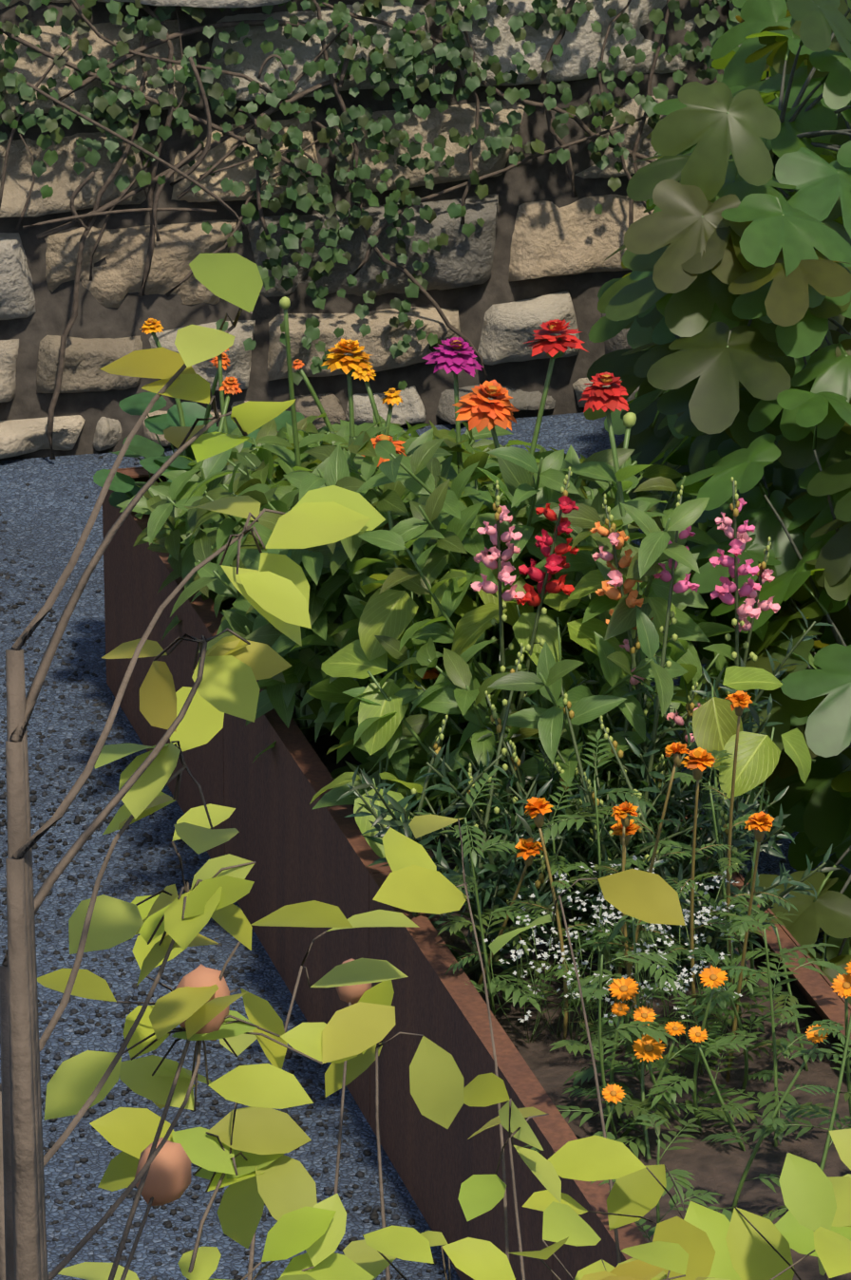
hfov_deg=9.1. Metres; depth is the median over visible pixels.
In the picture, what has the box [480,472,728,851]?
leafy zinnia
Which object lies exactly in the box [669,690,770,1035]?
marigold
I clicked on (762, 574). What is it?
snapdragon
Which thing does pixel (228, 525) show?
leafy zinnia
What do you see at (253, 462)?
zinnia
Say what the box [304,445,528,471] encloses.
leafy zinnia
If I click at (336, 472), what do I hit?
leafy zinnia
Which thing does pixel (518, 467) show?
zinnia
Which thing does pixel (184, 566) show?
leafy zinnia
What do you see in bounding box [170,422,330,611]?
leafy zinnia
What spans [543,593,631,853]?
runner bean
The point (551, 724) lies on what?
zinnia
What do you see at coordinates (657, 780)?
snapdragon
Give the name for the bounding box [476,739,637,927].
snapdragon
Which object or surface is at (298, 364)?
zinnia
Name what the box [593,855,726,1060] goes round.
alyssum
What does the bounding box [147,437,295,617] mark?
leafy zinnia
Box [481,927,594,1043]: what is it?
alyssum
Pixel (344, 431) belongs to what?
leafy zinnia
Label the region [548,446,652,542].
leafy zinnia
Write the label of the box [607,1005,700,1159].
marigold
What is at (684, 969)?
alyssum
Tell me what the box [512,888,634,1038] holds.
alyssum
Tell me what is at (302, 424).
leafy zinnia
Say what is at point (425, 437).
leafy zinnia
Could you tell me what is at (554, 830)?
marigold foliage
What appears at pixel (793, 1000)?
marigold foliage
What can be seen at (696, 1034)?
marigold
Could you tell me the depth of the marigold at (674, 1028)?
6.70 m
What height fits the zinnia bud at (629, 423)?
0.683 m
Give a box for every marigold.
[414,767,654,1025]
[445,837,543,997]
[495,776,686,1029]
[508,796,621,1041]
[576,741,696,1042]
[650,747,741,1072]
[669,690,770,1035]
[690,810,797,1082]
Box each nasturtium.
[93,429,260,508]
[111,392,216,482]
[129,410,304,495]
[139,424,218,489]
[139,455,200,482]
[154,454,192,563]
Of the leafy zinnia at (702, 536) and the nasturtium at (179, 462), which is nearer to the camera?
the leafy zinnia at (702, 536)
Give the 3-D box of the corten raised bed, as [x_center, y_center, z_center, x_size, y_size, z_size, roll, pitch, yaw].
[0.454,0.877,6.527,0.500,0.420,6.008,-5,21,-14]
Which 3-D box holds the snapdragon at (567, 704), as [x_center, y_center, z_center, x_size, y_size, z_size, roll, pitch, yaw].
[0.263,0.260,7.206,0.279,0.416,0.187,6,21,17]
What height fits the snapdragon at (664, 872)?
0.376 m
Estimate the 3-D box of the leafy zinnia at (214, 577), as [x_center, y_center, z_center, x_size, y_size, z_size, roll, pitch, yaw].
[-0.118,-0.057,7.931,0.416,0.519,0.499,12,23,30]
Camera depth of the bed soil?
6.92 m
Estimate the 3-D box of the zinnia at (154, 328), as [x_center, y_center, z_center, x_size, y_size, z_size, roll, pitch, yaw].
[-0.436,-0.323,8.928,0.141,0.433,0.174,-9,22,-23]
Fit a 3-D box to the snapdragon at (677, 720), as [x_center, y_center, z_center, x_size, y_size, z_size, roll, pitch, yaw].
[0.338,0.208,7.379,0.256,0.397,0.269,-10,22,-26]
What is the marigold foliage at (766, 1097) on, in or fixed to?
on the bed soil
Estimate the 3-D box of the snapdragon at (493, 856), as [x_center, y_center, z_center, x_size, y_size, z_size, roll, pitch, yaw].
[0.086,0.255,7.162,0.222,0.456,0.272,0,20,-1]
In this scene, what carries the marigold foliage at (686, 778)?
on the bed soil
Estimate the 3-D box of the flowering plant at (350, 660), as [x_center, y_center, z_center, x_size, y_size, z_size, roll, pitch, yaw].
[-0.070,0.149,7.561,0.155,0.385,0.309,0,20,-1]
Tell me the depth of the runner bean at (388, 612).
7.46 m
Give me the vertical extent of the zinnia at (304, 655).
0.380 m
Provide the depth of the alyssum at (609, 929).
6.99 m
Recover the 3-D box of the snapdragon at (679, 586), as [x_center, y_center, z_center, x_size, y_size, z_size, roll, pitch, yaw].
[0.318,0.119,7.228,0.263,0.666,0.300,0,20,-1]
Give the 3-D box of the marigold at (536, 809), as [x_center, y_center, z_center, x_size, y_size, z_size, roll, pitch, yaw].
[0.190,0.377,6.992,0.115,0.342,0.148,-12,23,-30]
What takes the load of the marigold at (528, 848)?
on the bed soil
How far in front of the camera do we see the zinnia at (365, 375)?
8.10 m
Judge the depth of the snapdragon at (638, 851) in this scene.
7.16 m
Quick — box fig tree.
[583,0,850,1005]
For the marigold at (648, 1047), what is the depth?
6.69 m
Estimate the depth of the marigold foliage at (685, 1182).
6.34 m
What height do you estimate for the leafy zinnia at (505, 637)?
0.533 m
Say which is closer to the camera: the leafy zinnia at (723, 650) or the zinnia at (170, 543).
the leafy zinnia at (723, 650)
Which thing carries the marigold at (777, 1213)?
on the bed soil
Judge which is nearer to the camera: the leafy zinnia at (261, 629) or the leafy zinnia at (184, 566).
the leafy zinnia at (261, 629)
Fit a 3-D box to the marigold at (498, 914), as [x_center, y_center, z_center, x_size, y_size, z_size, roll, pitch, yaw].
[0.143,0.354,7.012,0.322,0.372,0.190,0,20,-1]
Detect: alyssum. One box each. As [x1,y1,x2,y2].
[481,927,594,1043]
[509,899,721,1054]
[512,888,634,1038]
[517,927,650,1043]
[545,859,667,1010]
[553,870,648,1040]
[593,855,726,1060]
[603,918,712,1075]
[632,875,742,1075]
[657,874,737,1066]
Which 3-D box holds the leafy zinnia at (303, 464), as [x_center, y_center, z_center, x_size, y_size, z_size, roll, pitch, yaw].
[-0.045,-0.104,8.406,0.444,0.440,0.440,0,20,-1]
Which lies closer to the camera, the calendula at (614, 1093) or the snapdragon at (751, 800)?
the calendula at (614, 1093)
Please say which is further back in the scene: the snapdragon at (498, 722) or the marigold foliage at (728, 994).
the snapdragon at (498, 722)
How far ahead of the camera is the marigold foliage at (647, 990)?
6.84 m
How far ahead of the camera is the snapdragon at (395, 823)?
7.20 m
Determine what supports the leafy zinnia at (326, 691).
on the bed soil
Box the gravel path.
[0,412,850,1279]
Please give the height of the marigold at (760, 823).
0.422 m
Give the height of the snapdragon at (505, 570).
0.666 m
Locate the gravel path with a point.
(46, 513)
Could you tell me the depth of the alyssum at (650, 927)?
6.87 m
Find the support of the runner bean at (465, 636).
on the bed soil
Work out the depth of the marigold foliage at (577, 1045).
6.66 m
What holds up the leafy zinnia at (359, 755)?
on the bed soil
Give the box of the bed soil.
[220,598,850,1279]
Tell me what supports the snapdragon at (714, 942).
on the bed soil
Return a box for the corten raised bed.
[101,466,850,1279]
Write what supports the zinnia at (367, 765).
on the bed soil
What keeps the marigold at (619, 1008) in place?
on the bed soil
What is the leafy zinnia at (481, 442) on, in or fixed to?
on the bed soil
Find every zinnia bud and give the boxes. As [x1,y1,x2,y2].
[251,296,413,550]
[489,412,677,856]
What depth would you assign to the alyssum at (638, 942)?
6.99 m
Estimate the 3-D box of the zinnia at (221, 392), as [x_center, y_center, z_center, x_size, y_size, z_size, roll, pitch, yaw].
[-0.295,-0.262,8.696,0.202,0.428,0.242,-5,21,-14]
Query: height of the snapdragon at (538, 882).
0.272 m
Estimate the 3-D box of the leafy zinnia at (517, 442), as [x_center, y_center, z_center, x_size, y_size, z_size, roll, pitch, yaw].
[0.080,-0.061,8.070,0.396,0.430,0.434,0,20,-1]
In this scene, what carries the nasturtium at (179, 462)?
on the bed soil
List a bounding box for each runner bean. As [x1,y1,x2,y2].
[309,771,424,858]
[357,559,533,858]
[451,568,676,898]
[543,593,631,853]
[692,665,811,997]
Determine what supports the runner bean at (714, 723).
on the bed soil
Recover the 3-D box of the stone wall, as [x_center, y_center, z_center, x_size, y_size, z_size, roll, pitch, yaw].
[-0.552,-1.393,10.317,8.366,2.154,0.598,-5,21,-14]
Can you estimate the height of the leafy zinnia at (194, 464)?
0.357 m
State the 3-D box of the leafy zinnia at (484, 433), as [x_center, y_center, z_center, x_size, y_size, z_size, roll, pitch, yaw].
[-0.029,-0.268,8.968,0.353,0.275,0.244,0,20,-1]
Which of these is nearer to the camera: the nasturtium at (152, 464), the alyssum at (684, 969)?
the alyssum at (684, 969)
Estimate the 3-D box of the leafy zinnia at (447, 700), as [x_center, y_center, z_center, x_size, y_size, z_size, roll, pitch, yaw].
[0.122,0.115,7.421,0.471,0.581,0.558,0,20,-1]
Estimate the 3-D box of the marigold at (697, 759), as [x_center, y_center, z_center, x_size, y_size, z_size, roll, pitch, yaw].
[0.345,0.343,6.880,0.142,0.482,0.176,0,20,-1]
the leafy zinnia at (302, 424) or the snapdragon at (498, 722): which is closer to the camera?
the snapdragon at (498, 722)
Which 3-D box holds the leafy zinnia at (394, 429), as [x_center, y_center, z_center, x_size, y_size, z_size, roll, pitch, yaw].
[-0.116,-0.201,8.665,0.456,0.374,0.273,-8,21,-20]
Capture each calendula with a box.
[523,1083,625,1155]
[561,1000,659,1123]
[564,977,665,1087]
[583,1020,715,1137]
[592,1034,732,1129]
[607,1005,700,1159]
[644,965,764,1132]
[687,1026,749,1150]
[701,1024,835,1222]
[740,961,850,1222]
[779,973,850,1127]
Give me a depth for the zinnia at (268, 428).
8.82 m
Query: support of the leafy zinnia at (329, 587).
on the bed soil
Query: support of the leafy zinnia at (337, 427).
on the bed soil
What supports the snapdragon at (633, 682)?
on the bed soil
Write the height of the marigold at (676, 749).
0.461 m
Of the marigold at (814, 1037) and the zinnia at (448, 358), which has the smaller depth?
the marigold at (814, 1037)
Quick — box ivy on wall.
[0,0,742,459]
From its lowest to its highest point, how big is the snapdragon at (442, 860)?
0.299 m
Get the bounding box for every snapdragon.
[336,715,509,928]
[395,466,594,905]
[408,642,568,983]
[414,479,599,883]
[431,762,616,966]
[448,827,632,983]
[457,690,652,962]
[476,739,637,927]
[477,771,713,972]
[498,721,692,983]
[522,684,720,971]
[523,629,692,921]
[567,485,726,928]
[572,753,774,890]
[583,493,721,933]
[587,794,839,988]
[588,772,772,972]
[598,715,767,978]
[599,476,832,917]
[611,681,790,901]
[621,536,794,899]
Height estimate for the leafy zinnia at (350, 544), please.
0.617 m
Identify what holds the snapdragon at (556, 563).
on the bed soil
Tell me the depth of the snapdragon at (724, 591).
7.18 m
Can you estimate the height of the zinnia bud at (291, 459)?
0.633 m
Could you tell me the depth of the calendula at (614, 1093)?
6.60 m
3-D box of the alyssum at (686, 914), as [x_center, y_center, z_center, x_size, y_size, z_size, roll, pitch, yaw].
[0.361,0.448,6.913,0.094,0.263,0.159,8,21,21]
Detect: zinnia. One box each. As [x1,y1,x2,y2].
[116,376,242,639]
[119,427,283,524]
[132,422,333,610]
[136,318,192,488]
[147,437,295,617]
[169,434,498,730]
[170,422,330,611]
[185,436,375,565]
[190,338,480,622]
[196,348,253,476]
[198,444,440,762]
[203,352,277,444]
[236,388,409,484]
[237,448,411,655]
[241,443,424,778]
[256,426,497,549]
[270,423,400,460]
[273,419,475,470]
[276,414,337,442]
[282,625,321,731]
[290,450,586,810]
[292,358,384,445]
[292,428,488,508]
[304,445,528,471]
[307,421,503,462]
[307,433,580,778]
[312,337,513,663]
[312,444,529,772]
[316,420,433,439]
[316,446,549,821]
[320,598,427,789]
[342,635,582,840]
[344,528,688,889]
[346,379,682,795]
[351,364,463,470]
[356,319,637,837]
[373,413,512,447]
[408,371,734,873]
[408,545,579,722]
[466,466,817,853]
[471,439,586,491]
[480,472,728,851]
[536,447,747,687]
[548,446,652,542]
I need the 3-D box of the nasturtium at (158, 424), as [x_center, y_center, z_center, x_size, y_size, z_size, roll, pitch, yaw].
[-0.369,-0.297,9.065,0.215,0.193,0.324,12,23,30]
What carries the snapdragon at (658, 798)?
on the bed soil
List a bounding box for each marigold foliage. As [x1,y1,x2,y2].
[532,729,661,1023]
[549,915,679,1139]
[566,915,713,1080]
[590,1112,721,1242]
[632,750,796,1033]
[686,943,813,1093]
[694,912,839,1147]
[722,895,847,1071]
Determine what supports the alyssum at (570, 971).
on the bed soil
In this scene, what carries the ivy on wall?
attached to the stone wall
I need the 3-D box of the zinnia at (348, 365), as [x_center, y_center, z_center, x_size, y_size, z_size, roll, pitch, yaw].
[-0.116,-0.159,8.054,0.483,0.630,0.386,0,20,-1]
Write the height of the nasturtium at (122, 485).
0.214 m
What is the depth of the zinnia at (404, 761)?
7.51 m
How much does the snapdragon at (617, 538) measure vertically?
0.646 m
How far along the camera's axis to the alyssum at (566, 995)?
6.97 m
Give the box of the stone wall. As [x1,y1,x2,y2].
[0,0,765,460]
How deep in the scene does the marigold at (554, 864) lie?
7.06 m
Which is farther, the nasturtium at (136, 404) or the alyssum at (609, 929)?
the nasturtium at (136, 404)
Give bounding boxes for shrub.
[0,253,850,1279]
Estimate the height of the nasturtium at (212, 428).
0.202 m
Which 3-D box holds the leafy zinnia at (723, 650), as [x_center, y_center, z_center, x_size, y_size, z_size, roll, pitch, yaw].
[0.298,0.042,7.607,0.381,0.553,0.485,-11,23,-29]

